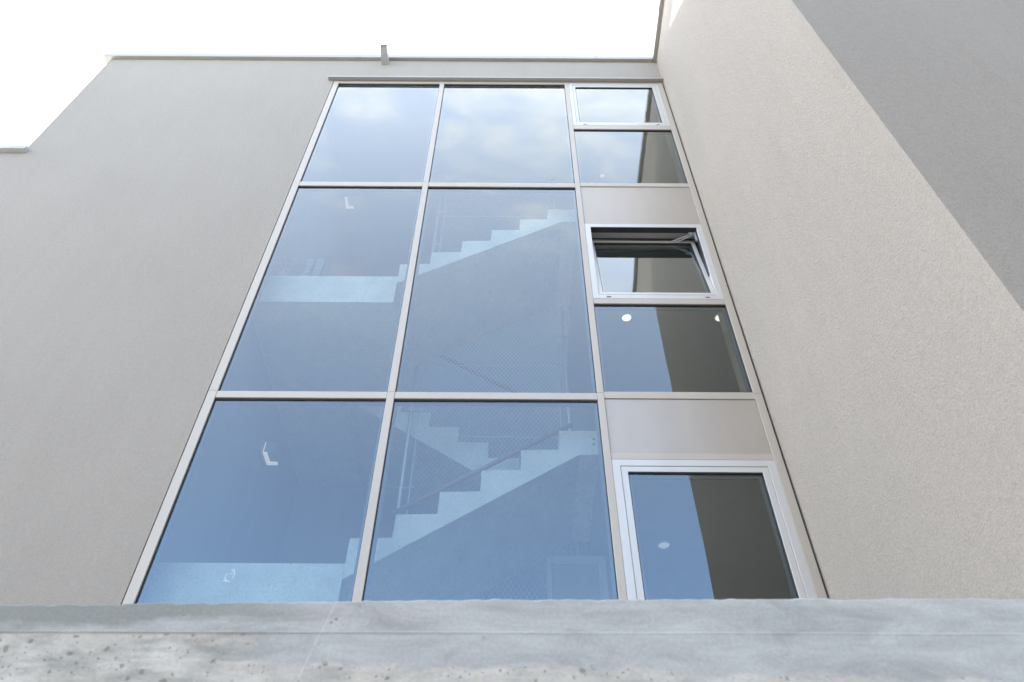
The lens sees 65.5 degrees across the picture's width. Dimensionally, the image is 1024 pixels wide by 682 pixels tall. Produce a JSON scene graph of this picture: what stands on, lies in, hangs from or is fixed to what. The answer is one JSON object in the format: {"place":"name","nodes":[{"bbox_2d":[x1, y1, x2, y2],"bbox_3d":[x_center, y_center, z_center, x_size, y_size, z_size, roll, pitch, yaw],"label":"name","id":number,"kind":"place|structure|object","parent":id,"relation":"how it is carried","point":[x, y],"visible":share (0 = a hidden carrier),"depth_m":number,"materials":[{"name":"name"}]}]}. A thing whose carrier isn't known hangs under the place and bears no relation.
{"place":"outdoors","nodes":[
{"label":"outdoors","id":0,"kind":"place"},
{"bbox_2d":[0,0,658,145],"label":"sky","id":1,"kind":"structure","parent":0,"point":[50,50],"materials":[{"name":"white"}]},
{"bbox_2d":[0,0,1023,604],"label":"building","id":2,"kind":"structure","parent":0,"point":[816,206],"depth_m":5.91,"materials":[{"name":"paint"}]},
{"bbox_2d":[134,398,385,603],"bbox_3d":[-1.482,1.452,4.417,1.197,3.110,0.042,0,-48,0],"label":"fixed window","id":3,"kind":"structure","parent":2,"relation":"in","point":[218,401],"depth_m":5.24,"materials":[{"name":"grey metal"}]},
{"bbox_2d":[257,438,280,465],"bbox_3d":[-2.177,1.002,7.157,0.149,0.160,0.200,0,-48,0],"label":"wall lamp","id":4,"kind":"object","parent":2,"relation":"attached to","point":[269,453],"visible":1,"depth_m":7.11,"materials":[{"name":"beige"}]},
{"bbox_2d":[218,186,421,391],"bbox_3d":[-1.468,-0.550,6.663,1.197,2.783,0.042,0,-48,0],"label":"fixed window","id":5,"kind":"structure","parent":2,"relation":"in","point":[231,364],"depth_m":6.86,"materials":[{"name":"grey metal"}]},
{"bbox_2d":[341,191,354,208],"bbox_3d":[-2.157,-1.857,10.496,0.149,0.160,0.200,0,-48,0],"label":"wall lamp","id":6,"kind":"object","parent":2,"relation":"attached to","point":[348,200],"visible":0.96,"depth_m":10.45,"materials":[{"name":"beige"}]},
{"bbox_2d":[300,84,439,181],"bbox_3d":[-1.457,-2.276,8.601,1.197,2.263,0.042,0,-48,0],"label":"fixed window","id":7,"kind":"structure","parent":2,"relation":"in","point":[340,86],"depth_m":9.14,"materials":[{"name":"grey metal"}]},
{"bbox_2d":[143,209,598,603],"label":"concrete staircase","id":8,"kind":"structure","parent":2,"relation":"on","point":[337,334],"depth_m":6.96,"materials":[{"name":"grey concrete"}]},
{"bbox_2d":[273,255,294,275],"bbox_3d":[-2.061,-0.641,7.212,0.191,0.372,0.131,0,-48,0],"label":"potted plant","id":9,"kind":"object","parent":8,"relation":"on","point":[281,272],"visible":0.6,"depth_m":7.24,"materials":[{"name":"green plant"}]},
{"bbox_2d":[301,258,314,275],"bbox_3d":[-1.826,-0.619,7.173,0.090,0.285,0.114,0,-48,0],"label":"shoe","id":10,"kind":"object","parent":8,"relation":"on","point":[309,265],"visible":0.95,"depth_m":7.15,"materials":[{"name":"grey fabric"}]},
{"bbox_2d":[312,259,325,275],"bbox_3d":[-1.735,-0.619,7.173,0.090,0.285,0.114,0,-48,0],"label":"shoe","id":11,"kind":"object","parent":8,"relation":"on","point":[319,266],"visible":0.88,"depth_m":7.15,"materials":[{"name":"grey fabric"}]},
{"bbox_2d":[391,178,579,599],"bbox_3d":[-0.485,0.636,7.347,2.090,8.278,0.232,0,-48,0],"label":"railing","id":12,"kind":"object","parent":8,"relation":"on","point":[399,509],"visible":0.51,"depth_m":7.30,"materials":[{"name":"silver metal"}]},
{"bbox_2d":[362,399,618,600],"bbox_3d":[-0.119,1.460,4.416,1.422,3.110,0.042,0,-48,0],"label":"fixed window","id":13,"kind":"structure","parent":2,"relation":"in","point":[397,402],"depth_m":5.33,"materials":[{"name":"grey metal"}]},
{"bbox_2d":[395,187,596,392],"bbox_3d":[-0.106,-0.541,6.662,1.422,2.783,0.042,0,-48,0],"label":"fixed window","id":14,"kind":"structure","parent":2,"relation":"in","point":[430,189],"depth_m":6.93,"materials":[{"name":"grey metal"}]},
{"bbox_2d":[429,84,574,182],"bbox_3d":[-0.094,-2.268,8.600,1.422,2.263,0.042,0,-48,0],"label":"fixed window","id":15,"kind":"structure","parent":2,"relation":"in","point":[462,86],"depth_m":9.30,"materials":[{"name":"grey metal"}]},
{"bbox_2d":[546,555,608,599],"bbox_3d":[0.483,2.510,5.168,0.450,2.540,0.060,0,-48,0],"label":"interior door","id":16,"kind":"structure","parent":2,"relation":"attached to","point":[578,577],"depth_m":5.97,"materials":[{"name":"silver metal"}]},
{"bbox_2d":[551,564,600,599],"bbox_3d":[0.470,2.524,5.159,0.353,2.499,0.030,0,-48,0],"label":"door leaf","id":17,"kind":"structure","parent":16,"relation":"in","point":[569,581],"depth_m":5.95,"materials":[{"name":"white paint"}]},
{"bbox_2d":[569,84,669,125],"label":"tilt window","id":18,"kind":"structure","parent":2,"relation":"in","point":[656,97],"depth_m":9.20,"materials":[{"name":"silver metal"}]},
{"bbox_2d":[621,313,631,321],"bbox_3d":[1.221,-0.248,8.480,0.122,0.011,0.122,0,-48,0],"label":"ceiling spot","id":19,"kind":"object","parent":2,"relation":"attached to","point":[626,317],"visible":1,"depth_m":8.48,"materials":[{"name":"silver metal"}]},
{"bbox_2d":[574,130,687,182],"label":"fixed window","id":20,"kind":"structure","parent":2,"relation":"in","point":[643,132],"depth_m":8.58,"materials":[{"name":"grey metal"}]},
{"bbox_2d":[585,224,723,298],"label":"tilt window","id":21,"kind":"structure","parent":2,"relation":"in","point":[707,274],"depth_m":7.01,"materials":[{"name":"silver metal"}]},
{"bbox_2d":[656,540,670,549],"bbox_3d":[1.186,1.595,6.218,0.115,0.011,0.115,0,-48,0],"label":"ceiling spot","id":22,"kind":"object","parent":2,"relation":"attached to","point":[663,545],"visible":1,"depth_m":6.22,"materials":[{"name":"silver metal"}]},
{"bbox_2d":[594,304,751,391],"bbox_3d":[1.176,0.053,6.004,1.055,0.988,0.042,0,-48,0],"label":"fixed window","id":23,"kind":"structure","parent":2,"relation":"in","point":[722,308],"depth_m":6.35,"materials":[{"name":"grey metal"}]},
{"bbox_2d":[612,459,816,599],"bbox_3d":[1.165,1.643,4.212,1.053,2.569,0.061,0,-48,0],"label":"tilt window","id":24,"kind":"structure","parent":2,"relation":"in","point":[795,567],"depth_m":4.91,"materials":[{"name":"silver metal"}]},
{"bbox_2d":[714,314,719,321],"bbox_3d":[2.213,-0.248,8.475,0.125,0.011,0.125,0,-48,0],"label":"ceiling spot","id":25,"kind":"object","parent":2,"relation":"attached to","point":[716,318],"visible":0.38,"depth_m":8.48,"materials":[{"name":"silver metal"}]},
{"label":"ground","id":26,"kind":"structure","parent":0,"visible":0},
{"bbox_2d":[0,598,1023,681],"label":"concrete wall","id":27,"kind":"structure","parent":26,"relation":"on","point":[796,640],"depth_m":1.58,"materials":[{"name":"grey concrete"}]}
]}

